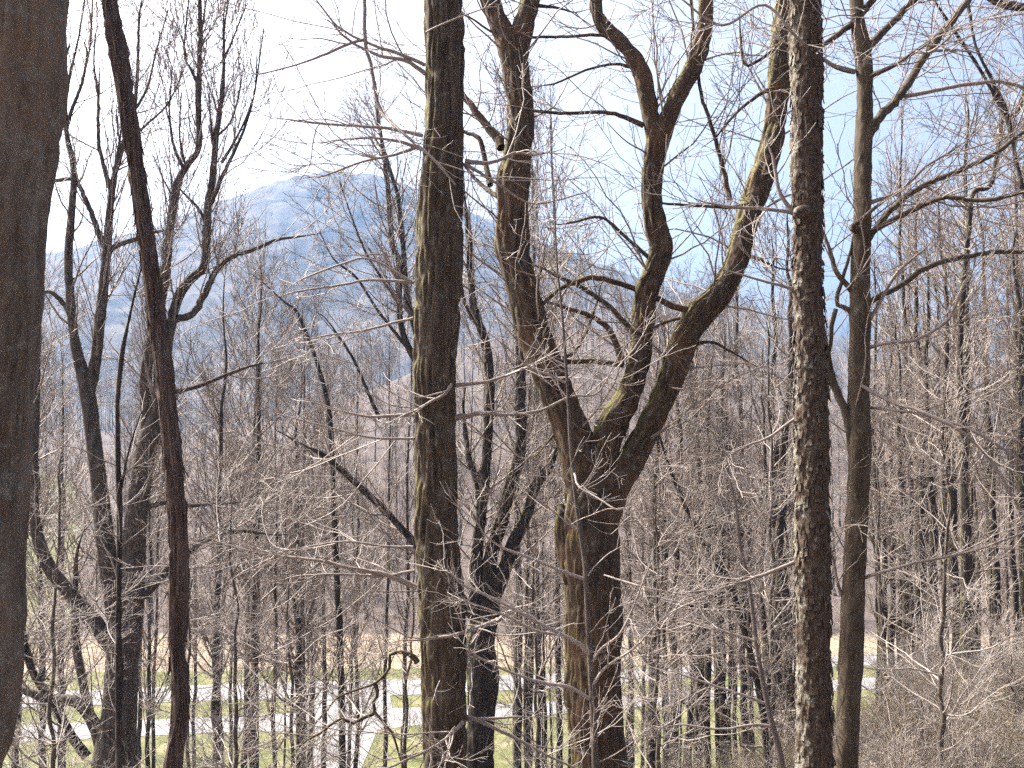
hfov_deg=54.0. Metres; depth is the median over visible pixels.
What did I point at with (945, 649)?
shrub
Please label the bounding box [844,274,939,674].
bare tree
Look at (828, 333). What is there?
woodland tree
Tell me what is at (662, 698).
bare tree
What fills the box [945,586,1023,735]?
shrub
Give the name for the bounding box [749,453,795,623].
bare tree
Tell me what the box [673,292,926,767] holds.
understory tree
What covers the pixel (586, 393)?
woodland tree
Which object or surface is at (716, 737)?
bare tree
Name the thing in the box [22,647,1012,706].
road
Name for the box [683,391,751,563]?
woodland tree
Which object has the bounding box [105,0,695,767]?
furrowed tree
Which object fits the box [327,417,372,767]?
bare tree
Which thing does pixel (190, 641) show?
understory tree
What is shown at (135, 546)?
multi stem tree
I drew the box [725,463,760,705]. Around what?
bare tree
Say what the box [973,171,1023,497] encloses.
bare tree
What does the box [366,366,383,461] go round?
woodland tree
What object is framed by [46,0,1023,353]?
sky
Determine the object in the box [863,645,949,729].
shrub
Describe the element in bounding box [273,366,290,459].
woodland tree
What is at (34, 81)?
bare tree
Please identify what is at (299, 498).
woodland tree
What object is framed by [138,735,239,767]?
shrub
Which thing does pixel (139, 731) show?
bare tree
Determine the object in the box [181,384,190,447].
woodland tree
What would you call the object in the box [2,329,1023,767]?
ground
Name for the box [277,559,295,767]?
bare tree
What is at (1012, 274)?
bare tree
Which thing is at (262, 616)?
bare tree
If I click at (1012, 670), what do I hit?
shrub
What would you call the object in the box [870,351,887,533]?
woodland tree
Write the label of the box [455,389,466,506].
woodland tree
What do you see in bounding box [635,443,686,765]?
bare tree
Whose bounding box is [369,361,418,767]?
bare tree
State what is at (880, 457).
bare tree
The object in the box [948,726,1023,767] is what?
shrub
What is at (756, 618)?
bare tree
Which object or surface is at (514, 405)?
woodland tree
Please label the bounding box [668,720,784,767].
shrub
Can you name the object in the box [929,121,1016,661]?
bare tree
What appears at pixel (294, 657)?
bare tree
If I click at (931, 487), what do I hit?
bare tree
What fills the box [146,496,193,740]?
bare tree
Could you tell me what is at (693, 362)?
bare tree
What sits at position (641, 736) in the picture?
understory tree
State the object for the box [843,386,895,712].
bare tree
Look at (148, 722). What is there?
bare tree
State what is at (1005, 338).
bare tree
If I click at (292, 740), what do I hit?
understory tree
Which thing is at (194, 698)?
bare tree
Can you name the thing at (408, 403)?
woodland tree
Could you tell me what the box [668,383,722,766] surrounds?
bare tree
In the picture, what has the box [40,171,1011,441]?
mountain
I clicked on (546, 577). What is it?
bare tree
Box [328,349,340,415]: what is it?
woodland tree
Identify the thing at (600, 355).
woodland tree
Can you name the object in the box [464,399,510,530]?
woodland tree
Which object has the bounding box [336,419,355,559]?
woodland tree
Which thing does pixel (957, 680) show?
shrub
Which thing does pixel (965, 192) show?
bare tree
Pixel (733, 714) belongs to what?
bare tree
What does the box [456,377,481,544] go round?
woodland tree
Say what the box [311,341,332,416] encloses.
woodland tree
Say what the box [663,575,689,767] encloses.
bare tree
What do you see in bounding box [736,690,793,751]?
shrub
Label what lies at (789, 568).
bare tree
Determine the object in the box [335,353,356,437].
woodland tree
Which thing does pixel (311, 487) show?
woodland tree
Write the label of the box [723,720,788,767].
shrub
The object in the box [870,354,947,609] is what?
bare tree
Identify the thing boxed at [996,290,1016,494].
bare tree
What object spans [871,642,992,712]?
shrub
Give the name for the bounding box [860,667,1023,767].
shrub
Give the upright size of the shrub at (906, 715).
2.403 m
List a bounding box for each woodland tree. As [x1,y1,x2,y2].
[39,411,57,541]
[40,359,59,455]
[55,380,76,478]
[83,382,107,432]
[105,412,136,531]
[110,362,131,446]
[110,398,139,499]
[122,454,167,623]
[160,449,202,563]
[175,371,197,446]
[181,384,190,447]
[190,387,216,515]
[191,390,213,453]
[208,359,219,450]
[213,395,255,534]
[216,368,234,472]
[268,427,293,580]
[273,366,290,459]
[278,437,327,595]
[291,419,329,586]
[306,366,323,459]
[308,352,337,494]
[310,356,325,440]
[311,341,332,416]
[318,332,331,433]
[323,405,369,560]
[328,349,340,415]
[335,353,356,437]
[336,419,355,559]
[337,417,401,619]
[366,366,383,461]
[379,407,414,543]
[397,340,414,461]
[407,396,415,489]
[410,434,470,556]
[455,358,474,526]
[455,387,471,499]
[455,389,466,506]
[456,338,462,376]
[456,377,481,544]
[458,283,476,381]
[460,324,480,421]
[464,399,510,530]
[475,309,514,425]
[498,314,513,390]
[500,349,533,475]
[502,352,526,440]
[512,377,539,479]
[539,373,578,591]
[581,293,590,372]
[581,344,609,430]
[581,366,590,419]
[597,324,607,407]
[638,364,658,469]
[652,310,664,371]
[679,380,699,538]
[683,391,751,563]
[704,314,734,373]
[726,288,745,390]
[743,330,759,437]
[753,397,768,506]
[778,427,792,573]
[792,409,847,595]
[824,312,837,361]
[829,396,847,526]
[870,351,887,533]
[974,356,991,462]
[988,327,1006,489]
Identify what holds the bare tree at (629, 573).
on the ground
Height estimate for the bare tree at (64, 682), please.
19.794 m
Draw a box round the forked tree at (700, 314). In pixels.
[328,0,890,767]
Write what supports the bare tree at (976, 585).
on the ground
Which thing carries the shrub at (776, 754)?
on the ground
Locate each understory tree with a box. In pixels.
[3,428,167,767]
[4,492,106,767]
[65,441,344,767]
[136,481,303,767]
[189,458,419,767]
[329,502,509,767]
[407,455,633,767]
[497,464,697,767]
[528,406,784,767]
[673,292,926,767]
[782,321,1023,767]
[794,349,994,716]
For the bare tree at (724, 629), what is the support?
on the ground
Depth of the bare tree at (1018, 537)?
30.11 m
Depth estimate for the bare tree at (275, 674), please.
27.84 m
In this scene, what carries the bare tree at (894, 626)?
on the ground
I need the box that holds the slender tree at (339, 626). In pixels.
[249,265,419,767]
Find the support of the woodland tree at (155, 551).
on the ground
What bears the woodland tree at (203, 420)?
on the ground
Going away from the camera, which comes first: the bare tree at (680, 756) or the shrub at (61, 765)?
the shrub at (61, 765)
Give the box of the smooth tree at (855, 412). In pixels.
[677,0,1023,767]
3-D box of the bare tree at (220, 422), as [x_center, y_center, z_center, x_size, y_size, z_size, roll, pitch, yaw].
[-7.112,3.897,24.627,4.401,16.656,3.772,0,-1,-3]
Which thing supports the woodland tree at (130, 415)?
on the ground
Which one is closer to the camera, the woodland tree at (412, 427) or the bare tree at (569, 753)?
the bare tree at (569, 753)
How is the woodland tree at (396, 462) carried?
on the ground
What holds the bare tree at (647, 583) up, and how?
on the ground
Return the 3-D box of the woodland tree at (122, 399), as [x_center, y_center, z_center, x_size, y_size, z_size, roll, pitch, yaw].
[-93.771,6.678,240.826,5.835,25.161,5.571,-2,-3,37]
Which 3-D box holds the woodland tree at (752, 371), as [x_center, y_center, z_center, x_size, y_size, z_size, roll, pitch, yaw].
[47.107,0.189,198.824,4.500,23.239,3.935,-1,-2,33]
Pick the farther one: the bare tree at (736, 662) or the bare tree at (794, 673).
the bare tree at (736, 662)
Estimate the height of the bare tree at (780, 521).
16.717 m
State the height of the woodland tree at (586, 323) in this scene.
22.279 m
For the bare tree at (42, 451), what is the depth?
27.20 m
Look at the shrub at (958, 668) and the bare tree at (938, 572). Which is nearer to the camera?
the shrub at (958, 668)
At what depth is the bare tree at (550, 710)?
46.09 m
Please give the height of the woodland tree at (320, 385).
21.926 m
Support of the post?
on the ground
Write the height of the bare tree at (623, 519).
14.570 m
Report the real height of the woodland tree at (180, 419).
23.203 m
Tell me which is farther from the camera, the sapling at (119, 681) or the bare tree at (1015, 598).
the bare tree at (1015, 598)
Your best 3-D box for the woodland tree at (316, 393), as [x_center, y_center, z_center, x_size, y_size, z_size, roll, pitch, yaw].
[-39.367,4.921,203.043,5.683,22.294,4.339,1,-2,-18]
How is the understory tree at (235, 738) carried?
on the ground
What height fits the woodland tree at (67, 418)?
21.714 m
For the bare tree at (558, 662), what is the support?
on the ground
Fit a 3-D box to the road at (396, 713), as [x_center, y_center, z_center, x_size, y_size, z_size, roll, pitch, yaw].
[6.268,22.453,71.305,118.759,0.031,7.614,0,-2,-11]
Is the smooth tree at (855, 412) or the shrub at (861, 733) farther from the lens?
the shrub at (861, 733)
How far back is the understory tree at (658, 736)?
15.38 m
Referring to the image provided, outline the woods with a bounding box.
[40,257,1006,448]
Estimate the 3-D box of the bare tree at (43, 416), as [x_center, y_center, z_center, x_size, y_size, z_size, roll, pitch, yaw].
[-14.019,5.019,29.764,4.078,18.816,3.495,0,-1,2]
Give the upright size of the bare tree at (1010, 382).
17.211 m
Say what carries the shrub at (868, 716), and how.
on the ground
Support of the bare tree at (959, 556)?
on the ground
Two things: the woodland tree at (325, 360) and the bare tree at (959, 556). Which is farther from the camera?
the woodland tree at (325, 360)
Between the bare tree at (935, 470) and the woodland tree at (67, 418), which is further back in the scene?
the woodland tree at (67, 418)
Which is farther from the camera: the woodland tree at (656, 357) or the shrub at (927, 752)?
the woodland tree at (656, 357)
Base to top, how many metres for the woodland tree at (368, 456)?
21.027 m
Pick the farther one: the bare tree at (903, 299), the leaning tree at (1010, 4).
the bare tree at (903, 299)
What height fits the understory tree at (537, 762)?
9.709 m
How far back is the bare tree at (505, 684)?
36.69 m
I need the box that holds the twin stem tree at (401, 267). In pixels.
[280,31,420,361]
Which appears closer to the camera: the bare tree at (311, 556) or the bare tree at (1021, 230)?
the bare tree at (1021, 230)
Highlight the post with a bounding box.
[400,726,401,755]
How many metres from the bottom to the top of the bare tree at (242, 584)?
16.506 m
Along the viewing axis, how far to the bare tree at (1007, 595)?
42.92 m
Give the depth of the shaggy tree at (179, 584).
6.96 m
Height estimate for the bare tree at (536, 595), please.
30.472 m
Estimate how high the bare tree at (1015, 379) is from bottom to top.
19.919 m
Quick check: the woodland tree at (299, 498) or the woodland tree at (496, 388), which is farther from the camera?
the woodland tree at (496, 388)
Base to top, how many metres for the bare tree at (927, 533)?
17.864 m
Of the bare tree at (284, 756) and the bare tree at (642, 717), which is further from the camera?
the bare tree at (284, 756)
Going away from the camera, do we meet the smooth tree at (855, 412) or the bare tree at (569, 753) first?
the smooth tree at (855, 412)
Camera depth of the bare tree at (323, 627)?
37.53 m
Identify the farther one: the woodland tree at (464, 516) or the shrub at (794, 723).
the woodland tree at (464, 516)
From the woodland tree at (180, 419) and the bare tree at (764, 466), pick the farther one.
the woodland tree at (180, 419)
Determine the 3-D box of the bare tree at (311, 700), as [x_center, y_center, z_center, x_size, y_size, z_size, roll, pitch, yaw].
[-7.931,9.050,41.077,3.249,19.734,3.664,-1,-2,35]
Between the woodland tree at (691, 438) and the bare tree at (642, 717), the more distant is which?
the woodland tree at (691, 438)
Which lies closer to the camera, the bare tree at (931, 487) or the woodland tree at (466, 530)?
the bare tree at (931, 487)
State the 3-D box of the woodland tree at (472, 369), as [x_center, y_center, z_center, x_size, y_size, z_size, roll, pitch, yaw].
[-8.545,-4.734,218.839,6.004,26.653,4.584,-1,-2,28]
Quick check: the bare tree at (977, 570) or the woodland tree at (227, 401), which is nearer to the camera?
the bare tree at (977, 570)
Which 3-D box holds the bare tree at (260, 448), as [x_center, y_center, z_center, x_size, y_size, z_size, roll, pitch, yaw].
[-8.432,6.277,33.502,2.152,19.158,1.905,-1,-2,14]
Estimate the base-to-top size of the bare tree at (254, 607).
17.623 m
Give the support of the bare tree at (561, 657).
on the ground
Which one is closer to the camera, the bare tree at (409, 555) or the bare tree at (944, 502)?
the bare tree at (944, 502)
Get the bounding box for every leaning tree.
[615,353,795,767]
[847,0,1023,204]
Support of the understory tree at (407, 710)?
on the ground
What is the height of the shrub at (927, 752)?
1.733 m
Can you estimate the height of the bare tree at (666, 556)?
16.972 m
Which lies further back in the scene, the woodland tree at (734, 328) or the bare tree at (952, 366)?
the woodland tree at (734, 328)
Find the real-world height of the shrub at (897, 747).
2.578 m
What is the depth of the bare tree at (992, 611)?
32.14 m
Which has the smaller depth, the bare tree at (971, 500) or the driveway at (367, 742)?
the bare tree at (971, 500)
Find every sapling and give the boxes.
[27,188,203,767]
[393,129,760,767]
[606,401,884,767]
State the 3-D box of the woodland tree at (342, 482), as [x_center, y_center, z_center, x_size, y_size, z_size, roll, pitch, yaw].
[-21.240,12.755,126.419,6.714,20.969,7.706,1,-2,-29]
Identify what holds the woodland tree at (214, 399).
on the ground
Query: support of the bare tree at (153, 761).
on the ground
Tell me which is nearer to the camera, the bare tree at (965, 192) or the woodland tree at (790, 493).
the bare tree at (965, 192)
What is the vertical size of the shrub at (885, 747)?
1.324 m
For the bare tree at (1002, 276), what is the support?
on the ground
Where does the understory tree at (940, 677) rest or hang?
on the ground
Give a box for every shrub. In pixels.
[20,746,90,767]
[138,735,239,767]
[259,736,370,767]
[634,725,717,767]
[661,734,730,767]
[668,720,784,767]
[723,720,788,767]
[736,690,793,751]
[751,737,794,766]
[770,716,928,767]
[773,670,1006,767]
[780,701,836,755]
[832,683,896,747]
[833,712,888,753]
[834,708,933,767]
[859,722,936,767]
[860,635,1023,767]
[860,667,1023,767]
[861,718,1020,767]
[863,633,951,710]
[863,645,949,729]
[863,659,924,706]
[864,637,947,708]
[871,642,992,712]
[886,683,927,710]
[886,741,959,767]
[894,596,1017,702]
[912,671,1023,767]
[916,577,1023,742]
[938,662,992,699]
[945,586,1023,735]
[945,635,1016,694]
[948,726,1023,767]
[982,660,1023,714]
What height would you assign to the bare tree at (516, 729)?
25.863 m
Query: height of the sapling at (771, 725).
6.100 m
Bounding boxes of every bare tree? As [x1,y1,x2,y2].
[0,0,68,767]
[11,240,87,767]
[22,256,143,767]
[26,265,114,767]
[100,295,202,767]
[121,422,167,767]
[124,412,161,767]
[127,205,308,767]
[129,298,189,767]
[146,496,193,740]
[158,215,377,767]
[182,420,222,767]
[193,260,383,767]
[193,429,248,767]
[197,204,310,767]
[201,432,251,767]
[217,429,268,755]
[225,286,322,767]
[231,493,286,690]
[238,291,289,763]
[273,365,354,767]
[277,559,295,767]
[279,509,319,663]
[280,228,345,767]
[287,303,381,767]
[290,495,330,765]
[292,463,320,677]
[304,302,412,767]
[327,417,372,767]
[344,303,414,766]
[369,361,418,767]
[473,9,565,767]
[477,72,598,767]
[484,5,573,767]
[492,463,551,747]
[497,310,555,767]
[499,588,524,704]
[523,483,563,767]
[526,69,599,767]
[531,535,562,767]
[540,283,782,767]
[546,484,570,767]
[547,578,565,766]
[547,579,565,713]
[584,393,648,640]
[594,375,651,767]
[600,260,661,767]
[620,479,650,767]
[625,271,753,767]
[628,280,780,766]
[629,265,702,767]
[633,292,739,766]
[633,497,669,690]
[633,545,648,706]
[634,397,683,725]
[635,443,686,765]
[643,574,670,761]
[659,253,734,766]
[659,273,759,767]
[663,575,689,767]
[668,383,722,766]
[670,561,712,767]
[673,262,778,767]
[678,565,712,689]
[679,413,766,733]
[683,432,745,767]
[687,125,789,763]
[687,403,747,670]
[694,194,846,742]
[695,474,746,767]
[705,347,756,767]
[711,469,755,751]
[712,319,793,698]
[712,519,757,765]
[713,410,786,764]
[718,181,850,744]
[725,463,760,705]
[726,510,767,679]
[727,399,792,670]
[731,477,770,762]
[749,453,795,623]
[752,439,794,626]
[754,474,793,726]
[755,428,794,718]
[757,493,793,639]
[759,277,795,686]
[772,510,793,636]
[836,245,950,690]
[838,308,902,583]
[840,307,922,705]
[842,65,943,674]
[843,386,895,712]
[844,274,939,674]
[846,239,917,712]
[865,323,948,661]
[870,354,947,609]
[871,111,972,679]
[871,159,955,669]
[871,202,1006,679]
[876,180,1023,674]
[886,390,912,546]
[888,283,986,666]
[891,190,977,658]
[897,432,951,634]
[898,345,950,595]
[913,14,1023,662]
[913,212,980,668]
[915,416,996,623]
[921,170,1023,659]
[922,211,1001,571]
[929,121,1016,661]
[935,299,991,594]
[937,463,1010,660]
[939,390,1006,666]
[944,326,1010,664]
[969,213,1023,649]
[969,390,1018,624]
[970,170,1023,661]
[972,301,1013,657]
[973,92,1023,442]
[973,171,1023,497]
[973,469,1017,649]
[974,422,1018,669]
[976,51,1023,568]
[978,189,1023,435]
[981,87,1023,405]
[981,171,1023,445]
[984,143,1023,464]
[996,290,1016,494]
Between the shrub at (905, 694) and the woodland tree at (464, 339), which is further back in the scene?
the woodland tree at (464, 339)
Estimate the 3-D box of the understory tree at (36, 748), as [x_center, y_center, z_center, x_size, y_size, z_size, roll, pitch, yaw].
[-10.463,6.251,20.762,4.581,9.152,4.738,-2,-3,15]
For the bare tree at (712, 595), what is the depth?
36.80 m
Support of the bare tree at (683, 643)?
on the ground
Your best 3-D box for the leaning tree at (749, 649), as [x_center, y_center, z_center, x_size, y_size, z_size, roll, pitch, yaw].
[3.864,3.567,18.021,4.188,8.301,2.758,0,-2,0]
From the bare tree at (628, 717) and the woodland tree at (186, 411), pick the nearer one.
the bare tree at (628, 717)
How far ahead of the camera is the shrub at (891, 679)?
21.66 m
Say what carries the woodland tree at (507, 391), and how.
on the ground
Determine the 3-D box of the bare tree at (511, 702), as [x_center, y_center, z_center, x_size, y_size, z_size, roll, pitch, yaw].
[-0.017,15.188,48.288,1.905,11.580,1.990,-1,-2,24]
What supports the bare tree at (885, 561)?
on the ground
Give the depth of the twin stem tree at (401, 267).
26.03 m
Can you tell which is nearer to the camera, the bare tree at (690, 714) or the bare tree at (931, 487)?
the bare tree at (931, 487)
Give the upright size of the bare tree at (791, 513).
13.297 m
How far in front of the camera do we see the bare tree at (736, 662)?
48.41 m
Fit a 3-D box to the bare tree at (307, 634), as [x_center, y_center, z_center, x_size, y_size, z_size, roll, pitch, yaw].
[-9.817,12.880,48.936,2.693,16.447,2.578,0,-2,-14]
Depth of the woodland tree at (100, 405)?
217.99 m
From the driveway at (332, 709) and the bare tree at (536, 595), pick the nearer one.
the bare tree at (536, 595)
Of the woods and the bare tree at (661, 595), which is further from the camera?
the woods
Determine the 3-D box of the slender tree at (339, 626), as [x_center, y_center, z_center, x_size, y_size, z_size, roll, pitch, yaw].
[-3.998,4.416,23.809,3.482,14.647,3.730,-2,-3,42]
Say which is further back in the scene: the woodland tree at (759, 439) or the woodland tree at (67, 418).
the woodland tree at (67, 418)
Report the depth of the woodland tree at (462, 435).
121.02 m
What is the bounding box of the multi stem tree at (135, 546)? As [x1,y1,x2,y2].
[21,0,370,767]
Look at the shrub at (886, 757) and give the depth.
14.05 m
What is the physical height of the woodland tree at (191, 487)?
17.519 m
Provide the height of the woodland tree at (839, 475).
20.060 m
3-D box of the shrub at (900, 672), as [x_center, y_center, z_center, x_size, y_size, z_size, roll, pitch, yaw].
[8.461,6.439,21.523,2.072,2.006,1.865,1,-2,-18]
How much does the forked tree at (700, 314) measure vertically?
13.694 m
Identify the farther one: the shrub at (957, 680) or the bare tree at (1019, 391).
the bare tree at (1019, 391)
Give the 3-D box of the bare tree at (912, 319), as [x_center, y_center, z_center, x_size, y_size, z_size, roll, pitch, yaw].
[11.924,1.117,30.366,3.216,19.031,3.359,1,-2,-34]
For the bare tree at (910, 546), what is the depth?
32.44 m
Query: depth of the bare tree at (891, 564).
34.68 m
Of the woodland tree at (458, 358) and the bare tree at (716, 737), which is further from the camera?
the woodland tree at (458, 358)
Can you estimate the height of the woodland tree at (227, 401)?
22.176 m
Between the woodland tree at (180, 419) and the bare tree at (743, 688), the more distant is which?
the woodland tree at (180, 419)
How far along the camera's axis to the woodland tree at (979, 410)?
205.50 m
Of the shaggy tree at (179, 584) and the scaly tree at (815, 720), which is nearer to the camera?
the shaggy tree at (179, 584)
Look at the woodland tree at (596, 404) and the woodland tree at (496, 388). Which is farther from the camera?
the woodland tree at (496, 388)
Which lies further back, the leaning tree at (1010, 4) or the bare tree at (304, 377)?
the bare tree at (304, 377)
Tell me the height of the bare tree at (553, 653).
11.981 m
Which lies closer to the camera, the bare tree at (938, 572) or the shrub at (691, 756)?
the shrub at (691, 756)
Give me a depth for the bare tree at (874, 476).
33.11 m
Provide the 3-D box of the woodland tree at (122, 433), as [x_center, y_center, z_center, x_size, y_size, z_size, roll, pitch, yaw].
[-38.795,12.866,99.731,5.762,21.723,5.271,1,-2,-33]
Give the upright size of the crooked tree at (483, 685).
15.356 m
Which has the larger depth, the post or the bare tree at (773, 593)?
the post
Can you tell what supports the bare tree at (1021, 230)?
on the ground
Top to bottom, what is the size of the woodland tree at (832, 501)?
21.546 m
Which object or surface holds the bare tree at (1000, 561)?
on the ground
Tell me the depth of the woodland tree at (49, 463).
122.02 m
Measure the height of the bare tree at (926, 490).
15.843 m
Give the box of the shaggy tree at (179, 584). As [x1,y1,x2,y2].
[101,0,192,767]
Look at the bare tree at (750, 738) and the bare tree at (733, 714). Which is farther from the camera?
the bare tree at (733, 714)
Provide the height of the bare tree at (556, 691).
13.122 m
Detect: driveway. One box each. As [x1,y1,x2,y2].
[305,691,392,722]
[313,723,379,767]
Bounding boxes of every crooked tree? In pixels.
[213,113,676,767]
[872,1,1023,700]
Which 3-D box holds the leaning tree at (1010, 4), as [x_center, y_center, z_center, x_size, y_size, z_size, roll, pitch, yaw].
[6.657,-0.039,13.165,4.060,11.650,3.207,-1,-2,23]
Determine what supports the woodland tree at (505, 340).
on the ground
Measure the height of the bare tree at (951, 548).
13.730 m
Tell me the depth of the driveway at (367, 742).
61.81 m
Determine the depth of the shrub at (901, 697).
20.49 m
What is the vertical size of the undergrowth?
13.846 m
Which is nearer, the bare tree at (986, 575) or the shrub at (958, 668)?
the shrub at (958, 668)
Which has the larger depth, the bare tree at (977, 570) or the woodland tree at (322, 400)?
the woodland tree at (322, 400)
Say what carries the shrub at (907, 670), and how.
on the ground
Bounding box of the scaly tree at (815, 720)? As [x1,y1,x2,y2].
[608,0,918,767]
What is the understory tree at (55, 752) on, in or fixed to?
on the ground
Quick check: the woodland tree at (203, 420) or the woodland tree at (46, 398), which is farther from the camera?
the woodland tree at (46, 398)
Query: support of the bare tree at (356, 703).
on the ground
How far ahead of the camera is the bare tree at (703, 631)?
31.30 m
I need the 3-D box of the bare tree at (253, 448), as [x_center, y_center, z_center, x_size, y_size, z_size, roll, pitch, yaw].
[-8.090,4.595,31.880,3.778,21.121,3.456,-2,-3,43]
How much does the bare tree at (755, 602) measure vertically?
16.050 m
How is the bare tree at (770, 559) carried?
on the ground
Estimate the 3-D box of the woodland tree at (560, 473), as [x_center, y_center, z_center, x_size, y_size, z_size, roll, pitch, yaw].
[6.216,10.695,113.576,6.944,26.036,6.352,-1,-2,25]
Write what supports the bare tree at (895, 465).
on the ground
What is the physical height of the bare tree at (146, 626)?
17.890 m
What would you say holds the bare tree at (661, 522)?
on the ground
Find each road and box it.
[21,677,896,740]
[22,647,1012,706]
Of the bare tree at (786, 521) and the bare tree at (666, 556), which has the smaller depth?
the bare tree at (666, 556)
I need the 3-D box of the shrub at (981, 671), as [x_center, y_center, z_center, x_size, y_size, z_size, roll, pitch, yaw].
[9.232,5.743,19.757,1.468,1.422,1.321,1,-2,-30]
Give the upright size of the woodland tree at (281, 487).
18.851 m
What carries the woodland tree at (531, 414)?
on the ground
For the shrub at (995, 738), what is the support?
on the ground
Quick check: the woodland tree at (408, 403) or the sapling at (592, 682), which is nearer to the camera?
the sapling at (592, 682)
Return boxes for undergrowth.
[660,606,1023,767]
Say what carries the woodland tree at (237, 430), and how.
on the ground
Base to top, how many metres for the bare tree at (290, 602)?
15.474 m
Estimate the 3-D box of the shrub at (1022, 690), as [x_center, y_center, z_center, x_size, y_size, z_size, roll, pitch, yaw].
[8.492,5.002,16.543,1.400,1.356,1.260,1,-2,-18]
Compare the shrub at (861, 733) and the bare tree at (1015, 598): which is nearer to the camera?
the shrub at (861, 733)
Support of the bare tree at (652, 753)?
on the ground
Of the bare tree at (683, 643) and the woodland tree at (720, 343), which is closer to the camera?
the bare tree at (683, 643)
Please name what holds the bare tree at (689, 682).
on the ground
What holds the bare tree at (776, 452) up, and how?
on the ground
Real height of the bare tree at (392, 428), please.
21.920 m
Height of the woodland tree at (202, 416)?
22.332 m
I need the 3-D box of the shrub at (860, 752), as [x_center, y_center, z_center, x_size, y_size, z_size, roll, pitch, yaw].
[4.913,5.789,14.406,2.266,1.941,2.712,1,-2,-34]
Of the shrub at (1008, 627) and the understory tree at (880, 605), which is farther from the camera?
the understory tree at (880, 605)
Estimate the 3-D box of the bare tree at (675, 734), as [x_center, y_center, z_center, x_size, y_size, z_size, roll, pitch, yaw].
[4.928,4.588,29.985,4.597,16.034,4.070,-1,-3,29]
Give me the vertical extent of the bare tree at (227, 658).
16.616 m
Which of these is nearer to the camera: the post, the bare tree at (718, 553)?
the bare tree at (718, 553)
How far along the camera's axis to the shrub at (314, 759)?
42.92 m
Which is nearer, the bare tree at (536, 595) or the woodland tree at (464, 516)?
the bare tree at (536, 595)
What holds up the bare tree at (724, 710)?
on the ground
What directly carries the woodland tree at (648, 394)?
on the ground
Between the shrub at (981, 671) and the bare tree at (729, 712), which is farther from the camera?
the bare tree at (729, 712)
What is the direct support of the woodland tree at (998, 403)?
on the ground
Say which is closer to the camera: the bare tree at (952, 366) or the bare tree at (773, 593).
the bare tree at (952, 366)
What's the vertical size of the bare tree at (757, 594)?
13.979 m
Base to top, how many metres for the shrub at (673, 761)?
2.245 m
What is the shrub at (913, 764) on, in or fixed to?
on the ground
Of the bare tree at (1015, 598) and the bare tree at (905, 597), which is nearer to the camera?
the bare tree at (905, 597)
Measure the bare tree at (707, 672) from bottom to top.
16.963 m
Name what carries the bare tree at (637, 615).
on the ground
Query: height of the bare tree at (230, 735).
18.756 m
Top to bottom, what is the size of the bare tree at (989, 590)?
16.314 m
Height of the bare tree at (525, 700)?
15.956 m
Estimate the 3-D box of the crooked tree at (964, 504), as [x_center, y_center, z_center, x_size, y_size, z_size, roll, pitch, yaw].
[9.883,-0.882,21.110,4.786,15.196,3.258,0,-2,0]

